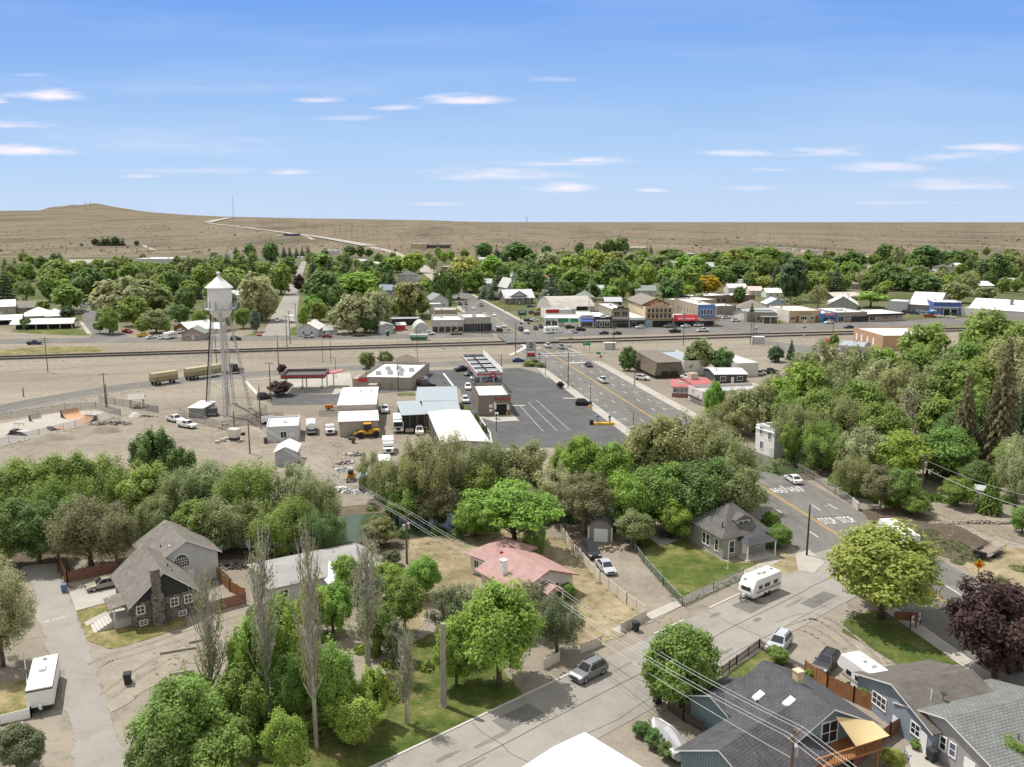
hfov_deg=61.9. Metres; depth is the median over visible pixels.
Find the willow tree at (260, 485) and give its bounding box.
[210,453,284,538]
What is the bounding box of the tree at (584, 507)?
[550,468,618,533]
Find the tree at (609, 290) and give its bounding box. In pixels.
[601,285,619,296]
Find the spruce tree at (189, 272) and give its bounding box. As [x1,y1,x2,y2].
[185,255,192,280]
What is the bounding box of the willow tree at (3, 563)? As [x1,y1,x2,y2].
[0,549,17,607]
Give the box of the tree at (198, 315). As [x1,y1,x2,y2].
[190,309,207,320]
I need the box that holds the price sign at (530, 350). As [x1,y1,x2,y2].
[526,341,535,360]
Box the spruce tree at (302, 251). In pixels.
[299,247,304,256]
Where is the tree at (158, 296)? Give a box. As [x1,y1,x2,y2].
[129,279,173,310]
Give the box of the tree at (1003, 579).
[991,574,1010,584]
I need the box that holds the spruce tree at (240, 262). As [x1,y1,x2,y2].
[237,256,242,266]
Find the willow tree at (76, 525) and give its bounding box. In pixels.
[40,489,138,566]
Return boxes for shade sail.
[836,717,889,745]
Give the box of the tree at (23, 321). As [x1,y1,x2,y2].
[19,317,30,328]
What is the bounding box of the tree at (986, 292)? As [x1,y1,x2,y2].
[974,287,998,298]
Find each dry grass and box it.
[400,528,647,644]
[725,547,797,574]
[964,546,1023,592]
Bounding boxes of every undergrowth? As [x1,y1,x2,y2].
[95,511,284,537]
[244,628,434,766]
[366,457,770,520]
[397,511,641,538]
[752,402,1001,490]
[827,473,1020,509]
[919,529,1023,572]
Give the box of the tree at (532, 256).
[524,253,540,265]
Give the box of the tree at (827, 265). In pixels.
[818,259,836,271]
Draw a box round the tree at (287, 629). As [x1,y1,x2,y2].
[250,588,304,674]
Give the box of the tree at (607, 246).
[602,239,613,253]
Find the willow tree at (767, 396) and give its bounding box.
[720,380,790,432]
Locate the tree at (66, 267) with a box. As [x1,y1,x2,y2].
[39,258,82,276]
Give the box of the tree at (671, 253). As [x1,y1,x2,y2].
[656,248,685,259]
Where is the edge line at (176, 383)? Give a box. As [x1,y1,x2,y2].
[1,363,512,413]
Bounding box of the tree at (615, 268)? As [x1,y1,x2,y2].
[599,258,630,284]
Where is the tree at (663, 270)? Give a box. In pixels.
[656,266,675,284]
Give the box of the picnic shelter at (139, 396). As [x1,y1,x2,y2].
[128,393,144,408]
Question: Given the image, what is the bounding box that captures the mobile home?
[246,543,378,607]
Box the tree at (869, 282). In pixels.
[858,276,877,289]
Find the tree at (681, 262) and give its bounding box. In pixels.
[672,253,706,278]
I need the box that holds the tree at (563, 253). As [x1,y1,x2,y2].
[554,250,572,257]
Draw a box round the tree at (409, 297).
[389,281,427,316]
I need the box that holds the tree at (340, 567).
[328,553,363,595]
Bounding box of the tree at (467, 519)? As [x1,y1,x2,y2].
[451,498,494,537]
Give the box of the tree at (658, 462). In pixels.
[646,444,690,471]
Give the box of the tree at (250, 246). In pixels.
[242,243,255,256]
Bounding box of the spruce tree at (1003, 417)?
[975,337,1022,486]
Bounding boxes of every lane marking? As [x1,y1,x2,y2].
[485,312,943,602]
[539,351,973,594]
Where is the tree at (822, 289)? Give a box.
[808,284,827,306]
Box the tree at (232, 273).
[220,268,246,279]
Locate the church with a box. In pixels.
[497,271,514,292]
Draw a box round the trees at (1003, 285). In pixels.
[0,247,1023,299]
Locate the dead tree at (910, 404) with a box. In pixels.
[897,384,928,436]
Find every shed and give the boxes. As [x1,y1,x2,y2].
[273,438,301,465]
[337,387,378,412]
[338,409,378,436]
[372,320,392,333]
[396,400,424,433]
[416,386,457,405]
[422,401,459,430]
[428,409,489,459]
[828,293,858,309]
[840,341,870,354]
[973,484,985,502]
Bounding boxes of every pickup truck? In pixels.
[26,340,42,344]
[121,329,132,332]
[136,332,149,336]
[165,414,183,422]
[176,329,184,333]
[176,418,197,428]
[259,415,273,423]
[353,332,365,336]
[381,404,388,412]
[405,428,413,432]
[422,330,434,334]
[450,330,462,334]
[454,365,469,371]
[544,342,551,347]
[557,344,564,348]
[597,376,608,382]
[663,323,675,327]
[668,328,681,332]
[697,327,709,331]
[762,368,778,373]
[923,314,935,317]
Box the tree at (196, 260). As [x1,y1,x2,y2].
[190,257,203,267]
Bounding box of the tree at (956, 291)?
[939,281,973,299]
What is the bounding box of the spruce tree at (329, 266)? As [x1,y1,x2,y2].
[325,258,334,272]
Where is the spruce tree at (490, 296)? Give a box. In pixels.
[484,285,496,300]
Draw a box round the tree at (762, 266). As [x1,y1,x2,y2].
[752,254,772,276]
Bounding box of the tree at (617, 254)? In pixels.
[609,251,625,260]
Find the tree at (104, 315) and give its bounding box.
[94,306,120,333]
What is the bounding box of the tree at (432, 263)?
[428,255,438,270]
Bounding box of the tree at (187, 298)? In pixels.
[172,286,197,309]
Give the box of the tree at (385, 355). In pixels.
[376,350,394,362]
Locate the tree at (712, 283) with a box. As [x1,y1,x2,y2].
[695,275,721,292]
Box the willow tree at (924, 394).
[897,372,941,417]
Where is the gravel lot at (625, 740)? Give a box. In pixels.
[597,603,892,766]
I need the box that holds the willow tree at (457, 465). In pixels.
[430,426,481,508]
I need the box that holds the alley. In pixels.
[22,563,126,766]
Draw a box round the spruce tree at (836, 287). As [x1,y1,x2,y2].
[827,267,846,291]
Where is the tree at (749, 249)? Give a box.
[738,246,755,261]
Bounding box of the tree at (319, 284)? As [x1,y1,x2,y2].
[298,270,339,306]
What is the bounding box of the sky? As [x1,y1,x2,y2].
[0,0,1023,221]
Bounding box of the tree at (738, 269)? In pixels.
[727,261,752,278]
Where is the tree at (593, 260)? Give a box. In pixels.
[583,249,604,270]
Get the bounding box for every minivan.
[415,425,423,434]
[580,538,601,558]
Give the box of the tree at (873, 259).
[867,253,881,264]
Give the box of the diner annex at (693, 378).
[677,372,712,384]
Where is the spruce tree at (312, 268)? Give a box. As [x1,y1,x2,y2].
[304,260,315,279]
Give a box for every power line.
[245,420,401,514]
[245,422,395,513]
[253,419,392,502]
[253,421,409,513]
[400,516,532,583]
[404,516,532,581]
[413,513,546,579]
[414,516,546,581]
[539,584,787,732]
[544,591,783,734]
[547,582,798,728]
[552,582,802,726]
[577,624,790,757]
[805,728,855,766]
[925,468,1023,507]
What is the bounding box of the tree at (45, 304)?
[33,300,50,308]
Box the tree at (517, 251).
[501,241,531,261]
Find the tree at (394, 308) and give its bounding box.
[387,300,397,316]
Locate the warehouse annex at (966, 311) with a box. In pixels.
[961,306,991,315]
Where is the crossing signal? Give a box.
[507,322,530,337]
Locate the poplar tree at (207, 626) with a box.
[185,553,227,685]
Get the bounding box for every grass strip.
[0,346,102,354]
[10,327,88,334]
[245,332,261,335]
[290,327,297,334]
[489,300,536,306]
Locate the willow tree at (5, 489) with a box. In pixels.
[0,453,35,506]
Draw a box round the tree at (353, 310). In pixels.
[326,291,375,332]
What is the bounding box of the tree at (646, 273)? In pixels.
[634,262,655,284]
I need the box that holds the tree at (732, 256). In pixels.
[719,248,755,267]
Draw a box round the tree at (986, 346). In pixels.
[977,334,1006,363]
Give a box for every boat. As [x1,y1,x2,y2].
[648,716,685,761]
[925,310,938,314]
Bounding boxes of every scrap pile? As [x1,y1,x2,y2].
[331,486,349,492]
[334,466,354,471]
[336,459,356,464]
[341,489,372,494]
[343,451,366,456]
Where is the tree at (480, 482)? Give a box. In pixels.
[456,461,503,500]
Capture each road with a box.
[76,256,185,256]
[205,218,229,221]
[210,223,373,245]
[366,246,467,291]
[929,509,1023,543]
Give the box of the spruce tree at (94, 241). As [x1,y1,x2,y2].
[91,238,97,244]
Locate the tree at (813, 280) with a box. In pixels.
[803,274,821,291]
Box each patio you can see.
[651,533,682,545]
[878,721,899,744]
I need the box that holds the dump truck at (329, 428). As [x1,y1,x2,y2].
[325,424,334,434]
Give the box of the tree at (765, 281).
[755,275,772,287]
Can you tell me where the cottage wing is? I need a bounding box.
[320,325,338,334]
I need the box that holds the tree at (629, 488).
[605,464,651,520]
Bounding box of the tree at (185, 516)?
[170,497,217,535]
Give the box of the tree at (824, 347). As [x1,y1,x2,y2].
[804,338,842,379]
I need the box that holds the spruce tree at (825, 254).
[820,249,828,262]
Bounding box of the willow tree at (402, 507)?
[376,482,433,522]
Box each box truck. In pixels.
[289,315,293,322]
[378,454,390,473]
[382,435,393,453]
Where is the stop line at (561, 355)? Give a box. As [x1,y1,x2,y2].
[520,348,585,362]
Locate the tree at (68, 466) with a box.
[34,449,98,498]
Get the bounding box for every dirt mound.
[28,431,87,440]
[90,425,123,433]
[129,412,140,417]
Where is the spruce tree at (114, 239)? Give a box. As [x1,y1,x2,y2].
[111,236,118,244]
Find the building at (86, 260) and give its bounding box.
[69,259,105,264]
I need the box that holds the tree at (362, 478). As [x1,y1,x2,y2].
[354,450,385,499]
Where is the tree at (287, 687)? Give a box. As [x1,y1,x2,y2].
[267,648,309,715]
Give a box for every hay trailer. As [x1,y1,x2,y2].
[149,378,177,385]
[184,372,221,379]
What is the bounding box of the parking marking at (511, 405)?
[443,373,574,430]
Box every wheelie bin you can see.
[60,583,67,591]
[122,670,131,684]
[631,620,639,631]
[652,693,661,703]
[925,746,939,762]
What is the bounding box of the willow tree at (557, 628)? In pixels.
[534,591,585,652]
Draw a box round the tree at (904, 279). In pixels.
[889,271,917,290]
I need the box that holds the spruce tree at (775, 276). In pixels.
[770,262,780,285]
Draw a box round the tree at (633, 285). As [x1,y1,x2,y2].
[628,282,639,294]
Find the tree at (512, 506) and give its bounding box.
[459,477,565,539]
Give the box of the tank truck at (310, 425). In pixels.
[306,418,316,433]
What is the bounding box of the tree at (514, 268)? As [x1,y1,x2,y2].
[509,263,527,275]
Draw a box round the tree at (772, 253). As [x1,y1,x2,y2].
[750,245,784,263]
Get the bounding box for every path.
[84,611,108,625]
[905,745,940,766]
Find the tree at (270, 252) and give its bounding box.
[260,241,279,263]
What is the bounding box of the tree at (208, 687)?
[173,670,214,712]
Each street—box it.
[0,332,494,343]
[0,358,543,413]
[82,304,129,337]
[263,261,305,335]
[376,547,855,766]
[530,318,1023,336]
[715,315,830,354]
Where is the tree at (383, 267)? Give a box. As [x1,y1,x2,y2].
[371,261,394,282]
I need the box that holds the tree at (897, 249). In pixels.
[889,244,905,266]
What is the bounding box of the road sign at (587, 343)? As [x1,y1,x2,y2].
[583,341,590,351]
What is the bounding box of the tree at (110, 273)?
[100,267,117,280]
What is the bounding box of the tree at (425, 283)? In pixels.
[418,277,431,295]
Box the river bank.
[0,432,920,559]
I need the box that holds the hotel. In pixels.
[627,293,672,326]
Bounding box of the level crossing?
[497,334,558,342]
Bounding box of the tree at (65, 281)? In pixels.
[54,279,70,287]
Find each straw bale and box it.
[149,373,156,377]
[149,377,156,381]
[183,368,190,372]
[184,372,191,376]
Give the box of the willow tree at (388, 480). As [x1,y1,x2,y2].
[366,452,420,518]
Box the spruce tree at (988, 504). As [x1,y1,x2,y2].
[974,473,1003,516]
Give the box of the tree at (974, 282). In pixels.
[954,271,981,289]
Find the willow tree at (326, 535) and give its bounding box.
[298,508,347,550]
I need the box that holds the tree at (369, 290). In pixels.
[364,287,380,296]
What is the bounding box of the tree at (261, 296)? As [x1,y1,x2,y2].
[236,270,280,320]
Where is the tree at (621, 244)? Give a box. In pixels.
[612,237,630,254]
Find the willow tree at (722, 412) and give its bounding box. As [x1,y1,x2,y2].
[710,399,758,434]
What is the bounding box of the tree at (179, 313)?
[166,303,191,322]
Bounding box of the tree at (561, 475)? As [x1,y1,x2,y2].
[528,460,579,516]
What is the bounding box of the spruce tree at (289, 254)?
[286,247,292,257]
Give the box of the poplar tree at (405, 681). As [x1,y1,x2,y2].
[388,625,417,724]
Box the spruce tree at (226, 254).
[223,253,232,265]
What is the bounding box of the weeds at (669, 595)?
[412,531,898,766]
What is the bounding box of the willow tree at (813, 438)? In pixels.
[801,418,851,470]
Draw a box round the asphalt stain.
[435,346,962,766]
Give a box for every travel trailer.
[163,331,176,338]
[738,566,781,600]
[837,647,886,686]
[877,518,919,544]
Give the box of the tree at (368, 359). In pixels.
[357,351,375,367]
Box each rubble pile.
[90,420,132,425]
[138,414,157,417]
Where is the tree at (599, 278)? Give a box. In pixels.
[590,270,608,286]
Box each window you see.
[136,605,144,615]
[139,619,147,625]
[170,597,178,606]
[178,609,186,616]
[184,594,192,603]
[277,588,288,598]
[280,431,286,438]
[445,327,450,331]
[463,323,474,331]
[472,323,482,331]
[481,323,491,331]
[604,322,609,326]
[661,371,668,375]
[670,371,677,375]
[702,531,705,544]
[706,533,709,546]
[714,537,718,551]
[720,376,725,380]
[729,540,734,553]
[737,376,742,380]
[820,719,838,743]
[838,316,843,321]
[851,316,859,321]
[858,316,866,321]
[871,689,886,712]
[909,720,920,738]
[938,734,946,752]
[948,740,956,759]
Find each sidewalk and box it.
[80,322,91,333]
[471,294,524,321]
[533,365,631,435]
[593,361,704,418]
[611,557,780,633]
[795,549,823,572]
[836,576,998,680]
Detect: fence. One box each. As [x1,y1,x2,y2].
[0,652,31,723]
[1,402,120,439]
[55,546,116,582]
[98,395,155,411]
[179,406,266,429]
[198,591,246,615]
[216,567,244,594]
[543,651,559,669]
[561,524,646,612]
[580,634,601,653]
[620,609,646,631]
[627,539,682,602]
[668,699,702,731]
[682,568,743,601]
[721,638,804,675]
[774,453,793,469]
[798,464,858,501]
[804,659,871,710]
[853,718,899,766]
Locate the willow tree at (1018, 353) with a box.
[986,332,1023,393]
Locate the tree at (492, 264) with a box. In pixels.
[478,255,504,274]
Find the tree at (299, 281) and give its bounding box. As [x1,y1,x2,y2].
[292,274,305,289]
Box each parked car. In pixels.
[84,574,114,591]
[145,335,156,338]
[416,379,428,384]
[512,358,524,361]
[584,362,592,366]
[595,558,616,574]
[784,474,803,483]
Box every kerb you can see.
[245,342,576,442]
[370,307,1000,766]
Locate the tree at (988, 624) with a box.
[940,570,1023,678]
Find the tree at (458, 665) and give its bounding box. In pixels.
[430,610,475,686]
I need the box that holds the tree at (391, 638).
[381,615,414,662]
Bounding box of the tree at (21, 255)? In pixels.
[18,252,27,261]
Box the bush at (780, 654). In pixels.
[766,644,789,663]
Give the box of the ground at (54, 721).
[0,203,1023,766]
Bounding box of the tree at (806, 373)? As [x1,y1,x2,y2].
[784,357,835,399]
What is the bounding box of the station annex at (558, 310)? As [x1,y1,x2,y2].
[541,307,571,317]
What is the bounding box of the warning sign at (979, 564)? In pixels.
[973,558,984,577]
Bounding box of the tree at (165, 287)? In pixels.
[157,283,170,292]
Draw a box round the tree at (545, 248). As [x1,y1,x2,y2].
[541,245,551,253]
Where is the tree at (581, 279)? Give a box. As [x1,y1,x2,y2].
[557,267,593,293]
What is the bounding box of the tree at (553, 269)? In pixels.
[543,263,564,285]
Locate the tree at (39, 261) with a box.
[33,255,48,268]
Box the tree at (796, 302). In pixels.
[788,296,805,305]
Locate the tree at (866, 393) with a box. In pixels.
[838,378,889,424]
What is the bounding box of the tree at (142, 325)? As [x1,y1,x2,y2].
[133,319,149,331]
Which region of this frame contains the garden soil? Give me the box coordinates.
[859,507,989,558]
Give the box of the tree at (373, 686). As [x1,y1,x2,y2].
[357,662,390,718]
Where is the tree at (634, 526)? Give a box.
[613,508,655,546]
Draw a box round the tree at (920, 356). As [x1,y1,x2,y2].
[896,343,934,385]
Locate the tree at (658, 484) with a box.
[632,460,686,528]
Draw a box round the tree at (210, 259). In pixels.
[208,255,219,262]
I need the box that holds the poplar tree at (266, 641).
[242,508,281,718]
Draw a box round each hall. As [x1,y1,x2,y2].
[24,307,49,318]
[44,309,62,317]
[536,296,593,313]
[744,310,778,322]
[769,305,820,322]
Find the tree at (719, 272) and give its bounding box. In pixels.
[710,265,728,282]
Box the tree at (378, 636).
[357,596,399,652]
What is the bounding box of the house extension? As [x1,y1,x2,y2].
[427,303,441,312]
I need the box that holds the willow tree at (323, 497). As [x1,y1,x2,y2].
[287,470,342,540]
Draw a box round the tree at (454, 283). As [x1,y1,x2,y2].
[444,269,461,295]
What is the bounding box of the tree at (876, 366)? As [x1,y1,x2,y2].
[855,356,898,390]
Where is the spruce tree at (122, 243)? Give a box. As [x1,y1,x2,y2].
[120,238,125,245]
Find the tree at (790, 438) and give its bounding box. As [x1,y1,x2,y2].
[777,420,803,464]
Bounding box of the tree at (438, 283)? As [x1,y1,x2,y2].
[430,269,447,296]
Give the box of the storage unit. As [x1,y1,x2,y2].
[888,299,909,311]
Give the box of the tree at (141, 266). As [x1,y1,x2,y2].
[137,261,152,273]
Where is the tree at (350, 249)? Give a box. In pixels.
[342,245,355,255]
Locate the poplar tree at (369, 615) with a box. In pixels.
[343,529,386,670]
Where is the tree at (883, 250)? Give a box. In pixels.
[874,242,893,261]
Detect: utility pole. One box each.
[40,337,48,371]
[98,373,106,406]
[225,353,228,403]
[242,419,250,453]
[258,385,261,428]
[265,363,272,400]
[400,512,412,563]
[515,322,515,354]
[540,580,549,602]
[567,352,568,387]
[682,313,687,345]
[751,317,756,344]
[787,727,802,766]
[806,505,810,554]
[920,454,929,490]
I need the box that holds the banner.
[909,611,921,629]
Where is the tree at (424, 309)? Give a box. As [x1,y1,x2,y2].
[417,299,430,314]
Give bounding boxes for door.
[576,306,586,310]
[594,529,607,541]
[742,543,746,553]
[919,730,927,754]
[943,309,950,314]
[951,309,957,314]
[963,756,975,766]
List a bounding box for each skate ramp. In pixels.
[4,424,18,434]
[13,429,35,435]
[28,409,44,422]
[47,426,66,430]
[59,404,82,419]
[74,410,97,423]
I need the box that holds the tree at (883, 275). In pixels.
[877,265,903,287]
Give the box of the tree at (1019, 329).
[1000,320,1023,369]
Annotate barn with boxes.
[0,299,15,314]
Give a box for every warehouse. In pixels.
[707,349,758,376]
[909,291,947,310]
[968,298,1023,318]
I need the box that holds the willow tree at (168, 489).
[150,466,211,519]
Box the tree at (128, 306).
[116,295,152,322]
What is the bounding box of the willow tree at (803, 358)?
[782,348,825,392]
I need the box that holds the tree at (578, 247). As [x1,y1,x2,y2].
[574,241,583,255]
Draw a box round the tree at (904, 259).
[899,252,909,264]
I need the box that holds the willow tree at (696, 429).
[650,405,728,470]
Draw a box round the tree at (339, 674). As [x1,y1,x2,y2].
[304,633,359,733]
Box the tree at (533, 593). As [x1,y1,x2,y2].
[511,579,548,616]
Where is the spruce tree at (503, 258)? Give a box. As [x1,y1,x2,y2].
[500,247,509,261]
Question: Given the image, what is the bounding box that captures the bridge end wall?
[851,497,859,510]
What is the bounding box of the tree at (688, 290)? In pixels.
[682,282,695,294]
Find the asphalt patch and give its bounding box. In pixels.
[492,367,946,730]
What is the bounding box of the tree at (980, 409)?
[949,385,990,429]
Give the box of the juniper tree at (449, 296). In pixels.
[445,288,452,306]
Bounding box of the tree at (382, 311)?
[364,290,392,322]
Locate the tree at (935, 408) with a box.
[914,391,956,438]
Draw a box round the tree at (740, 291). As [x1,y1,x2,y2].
[733,286,745,300]
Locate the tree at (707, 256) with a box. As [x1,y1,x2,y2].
[693,252,712,261]
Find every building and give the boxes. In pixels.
[69,259,105,264]
[133,257,183,263]
[266,415,300,441]
[284,233,299,235]
[327,250,339,254]
[390,316,420,325]
[411,243,427,248]
[427,244,449,247]
[594,302,628,327]
[624,247,647,252]
[664,296,716,307]
[712,303,735,314]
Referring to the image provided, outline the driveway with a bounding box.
[69,586,115,609]
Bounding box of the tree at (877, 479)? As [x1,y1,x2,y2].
[860,462,904,508]
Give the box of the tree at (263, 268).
[256,262,271,276]
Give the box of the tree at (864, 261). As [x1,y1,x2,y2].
[861,254,867,264]
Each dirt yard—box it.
[0,412,431,473]
[13,548,72,588]
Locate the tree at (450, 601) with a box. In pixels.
[422,579,471,637]
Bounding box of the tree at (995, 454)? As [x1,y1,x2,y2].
[991,439,1021,493]
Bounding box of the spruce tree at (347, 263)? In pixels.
[339,254,354,271]
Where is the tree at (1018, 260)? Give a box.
[1003,252,1023,271]
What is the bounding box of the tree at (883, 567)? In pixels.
[824,517,949,619]
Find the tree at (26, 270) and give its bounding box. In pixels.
[18,261,33,280]
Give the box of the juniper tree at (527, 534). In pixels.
[521,519,546,554]
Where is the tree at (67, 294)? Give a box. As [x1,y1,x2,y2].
[49,283,83,307]
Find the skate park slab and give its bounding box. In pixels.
[0,411,118,446]
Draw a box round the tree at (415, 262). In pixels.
[399,253,427,272]
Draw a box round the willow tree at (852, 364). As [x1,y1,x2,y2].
[831,341,879,392]
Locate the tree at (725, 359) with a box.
[710,346,734,366]
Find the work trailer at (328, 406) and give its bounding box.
[325,404,333,410]
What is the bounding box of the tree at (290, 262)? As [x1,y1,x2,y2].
[277,256,297,275]
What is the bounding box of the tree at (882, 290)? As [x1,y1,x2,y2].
[871,285,889,299]
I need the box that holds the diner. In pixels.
[671,379,690,396]
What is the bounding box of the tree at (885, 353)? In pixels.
[862,345,901,383]
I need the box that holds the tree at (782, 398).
[767,389,800,421]
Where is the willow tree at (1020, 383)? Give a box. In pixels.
[1005,365,1023,413]
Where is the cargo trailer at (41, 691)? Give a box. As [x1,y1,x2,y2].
[25,654,59,715]
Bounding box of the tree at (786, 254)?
[780,250,793,264]
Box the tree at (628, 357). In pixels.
[617,345,636,370]
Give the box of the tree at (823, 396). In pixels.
[795,386,839,427]
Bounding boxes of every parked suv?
[230,336,241,340]
[256,392,271,399]
[303,334,313,337]
[420,381,435,386]
[461,395,468,402]
[465,382,470,389]
[479,377,487,381]
[569,654,608,683]
[575,327,585,330]
[575,398,591,405]
[635,374,649,380]
[758,369,766,374]
[765,627,793,651]
[812,646,840,675]
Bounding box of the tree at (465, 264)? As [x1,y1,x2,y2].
[448,255,482,290]
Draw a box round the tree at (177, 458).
[162,444,196,480]
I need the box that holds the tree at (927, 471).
[917,463,938,476]
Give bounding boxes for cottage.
[296,319,325,336]
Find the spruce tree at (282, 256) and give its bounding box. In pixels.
[279,247,286,257]
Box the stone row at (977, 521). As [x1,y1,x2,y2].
[928,519,1011,524]
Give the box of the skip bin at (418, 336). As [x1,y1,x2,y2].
[409,334,428,339]
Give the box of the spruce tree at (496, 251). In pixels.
[493,249,500,257]
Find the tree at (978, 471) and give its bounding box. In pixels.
[951,455,995,484]
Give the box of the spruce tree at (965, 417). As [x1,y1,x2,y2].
[942,371,979,476]
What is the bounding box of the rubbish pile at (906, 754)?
[880,750,911,762]
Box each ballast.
[0,331,962,360]
[1,329,956,357]
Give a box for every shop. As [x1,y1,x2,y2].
[575,311,593,327]
[590,311,611,327]
[629,312,645,326]
[659,350,704,374]
[672,313,698,326]
[674,298,719,325]
[813,308,836,322]
[814,307,866,321]
[927,299,961,314]
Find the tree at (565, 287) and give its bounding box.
[554,280,574,295]
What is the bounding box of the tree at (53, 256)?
[49,253,56,259]
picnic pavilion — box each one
[0,314,24,323]
[9,318,79,329]
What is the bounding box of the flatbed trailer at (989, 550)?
[973,541,1005,558]
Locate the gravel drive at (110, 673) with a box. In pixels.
[87,593,430,712]
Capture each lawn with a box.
[0,680,26,725]
[76,603,186,648]
[243,631,522,766]
[397,392,414,395]
[460,405,479,425]
[632,537,756,598]
[725,650,784,676]
[842,610,957,663]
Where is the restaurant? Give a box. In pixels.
[633,350,684,378]
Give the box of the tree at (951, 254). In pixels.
[943,249,970,263]
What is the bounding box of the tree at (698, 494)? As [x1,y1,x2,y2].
[671,456,738,516]
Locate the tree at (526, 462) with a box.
[494,439,549,493]
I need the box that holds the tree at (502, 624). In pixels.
[454,575,547,686]
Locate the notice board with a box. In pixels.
[893,611,918,627]
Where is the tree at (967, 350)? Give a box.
[940,334,987,364]
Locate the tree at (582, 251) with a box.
[578,248,593,256]
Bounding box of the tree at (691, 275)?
[671,264,704,292]
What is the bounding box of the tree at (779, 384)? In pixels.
[761,376,797,421]
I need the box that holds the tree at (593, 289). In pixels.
[584,282,600,297]
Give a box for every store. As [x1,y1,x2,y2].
[352,354,428,389]
[431,314,463,332]
[458,312,491,332]
[687,382,762,405]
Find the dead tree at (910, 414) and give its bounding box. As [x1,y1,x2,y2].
[900,403,917,433]
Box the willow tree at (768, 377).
[759,370,787,402]
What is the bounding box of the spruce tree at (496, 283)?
[489,266,505,290]
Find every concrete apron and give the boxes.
[286,373,351,393]
[481,413,517,421]
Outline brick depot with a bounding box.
[853,327,922,350]
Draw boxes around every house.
[16,300,46,312]
[91,520,221,632]
[172,319,209,330]
[181,325,208,339]
[205,320,228,332]
[232,288,244,299]
[379,283,393,294]
[398,269,418,281]
[425,292,448,306]
[441,266,450,272]
[465,537,579,603]
[482,277,492,288]
[575,288,594,302]
[596,283,603,296]
[602,295,622,305]
[634,284,656,295]
[674,660,882,766]
[685,502,777,561]
[703,367,748,383]
[706,262,714,269]
[723,282,746,292]
[736,299,766,309]
[744,285,762,294]
[755,421,829,457]
[760,297,786,307]
[761,286,781,297]
[824,292,858,299]
[834,281,859,288]
[852,659,993,754]
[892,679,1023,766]
[907,266,934,273]
[932,263,953,271]
[971,281,994,291]
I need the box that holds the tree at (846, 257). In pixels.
[832,250,865,266]
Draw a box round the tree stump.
[439,622,447,707]
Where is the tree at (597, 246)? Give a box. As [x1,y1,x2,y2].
[593,241,602,251]
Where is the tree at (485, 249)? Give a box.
[474,242,493,256]
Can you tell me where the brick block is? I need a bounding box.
[434,307,456,313]
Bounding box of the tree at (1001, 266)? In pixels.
[980,253,1015,280]
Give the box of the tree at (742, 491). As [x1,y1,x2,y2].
[710,452,770,514]
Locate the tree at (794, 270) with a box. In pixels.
[779,255,808,299]
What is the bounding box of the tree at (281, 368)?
[276,364,286,373]
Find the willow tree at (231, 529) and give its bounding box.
[192,493,266,552]
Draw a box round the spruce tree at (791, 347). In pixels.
[786,340,794,360]
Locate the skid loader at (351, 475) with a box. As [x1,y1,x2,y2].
[346,469,355,481]
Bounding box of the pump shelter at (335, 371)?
[326,368,343,386]
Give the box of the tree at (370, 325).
[360,312,379,332]
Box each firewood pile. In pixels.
[565,540,581,543]
[599,545,622,552]
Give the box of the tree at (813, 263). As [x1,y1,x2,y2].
[798,253,824,271]
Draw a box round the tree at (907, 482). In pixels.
[882,466,922,509]
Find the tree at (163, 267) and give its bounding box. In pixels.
[155,263,176,273]
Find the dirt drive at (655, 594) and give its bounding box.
[567,531,676,622]
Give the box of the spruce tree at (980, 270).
[975,259,987,280]
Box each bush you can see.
[244,604,265,621]
[359,540,374,551]
[361,514,397,546]
[380,548,401,564]
[521,360,534,365]
[534,362,544,366]
[556,381,564,387]
[558,581,576,600]
[631,720,650,736]
[644,727,662,748]
[657,738,672,758]
[760,510,780,526]
[766,523,793,547]
[766,644,789,663]
[804,668,813,677]
[909,738,921,748]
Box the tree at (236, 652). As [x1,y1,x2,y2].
[224,612,275,692]
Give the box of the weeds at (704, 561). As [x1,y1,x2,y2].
[21,510,1023,696]
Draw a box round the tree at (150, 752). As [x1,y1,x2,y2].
[122,726,188,766]
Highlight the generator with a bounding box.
[206,407,217,416]
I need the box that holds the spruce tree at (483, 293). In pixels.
[477,286,487,298]
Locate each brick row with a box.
[679,293,729,302]
[720,293,754,302]
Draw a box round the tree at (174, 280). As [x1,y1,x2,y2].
[162,269,183,295]
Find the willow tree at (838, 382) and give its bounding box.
[812,362,855,399]
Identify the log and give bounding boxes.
[160,646,195,654]
[169,669,193,675]
[189,639,204,643]
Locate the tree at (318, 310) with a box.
[309,301,327,321]
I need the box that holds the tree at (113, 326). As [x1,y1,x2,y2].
[107,318,117,334]
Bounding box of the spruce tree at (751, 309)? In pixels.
[748,303,754,321]
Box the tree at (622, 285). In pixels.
[613,275,629,297]
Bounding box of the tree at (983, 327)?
[956,307,1018,346]
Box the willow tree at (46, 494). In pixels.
[19,473,96,515]
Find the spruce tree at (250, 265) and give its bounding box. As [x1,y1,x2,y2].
[246,255,258,275]
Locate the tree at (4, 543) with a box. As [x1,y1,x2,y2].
[0,497,32,566]
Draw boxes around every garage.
[523,732,641,766]
[587,503,613,541]
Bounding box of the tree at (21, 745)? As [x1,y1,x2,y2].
[0,721,48,766]
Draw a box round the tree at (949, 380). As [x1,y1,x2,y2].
[924,357,982,400]
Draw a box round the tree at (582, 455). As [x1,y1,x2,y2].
[553,432,601,497]
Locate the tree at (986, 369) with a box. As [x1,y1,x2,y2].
[967,350,1000,403]
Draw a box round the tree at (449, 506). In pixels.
[413,481,463,525]
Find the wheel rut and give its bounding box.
[0,348,1023,696]
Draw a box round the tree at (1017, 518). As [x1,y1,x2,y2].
[1008,504,1023,532]

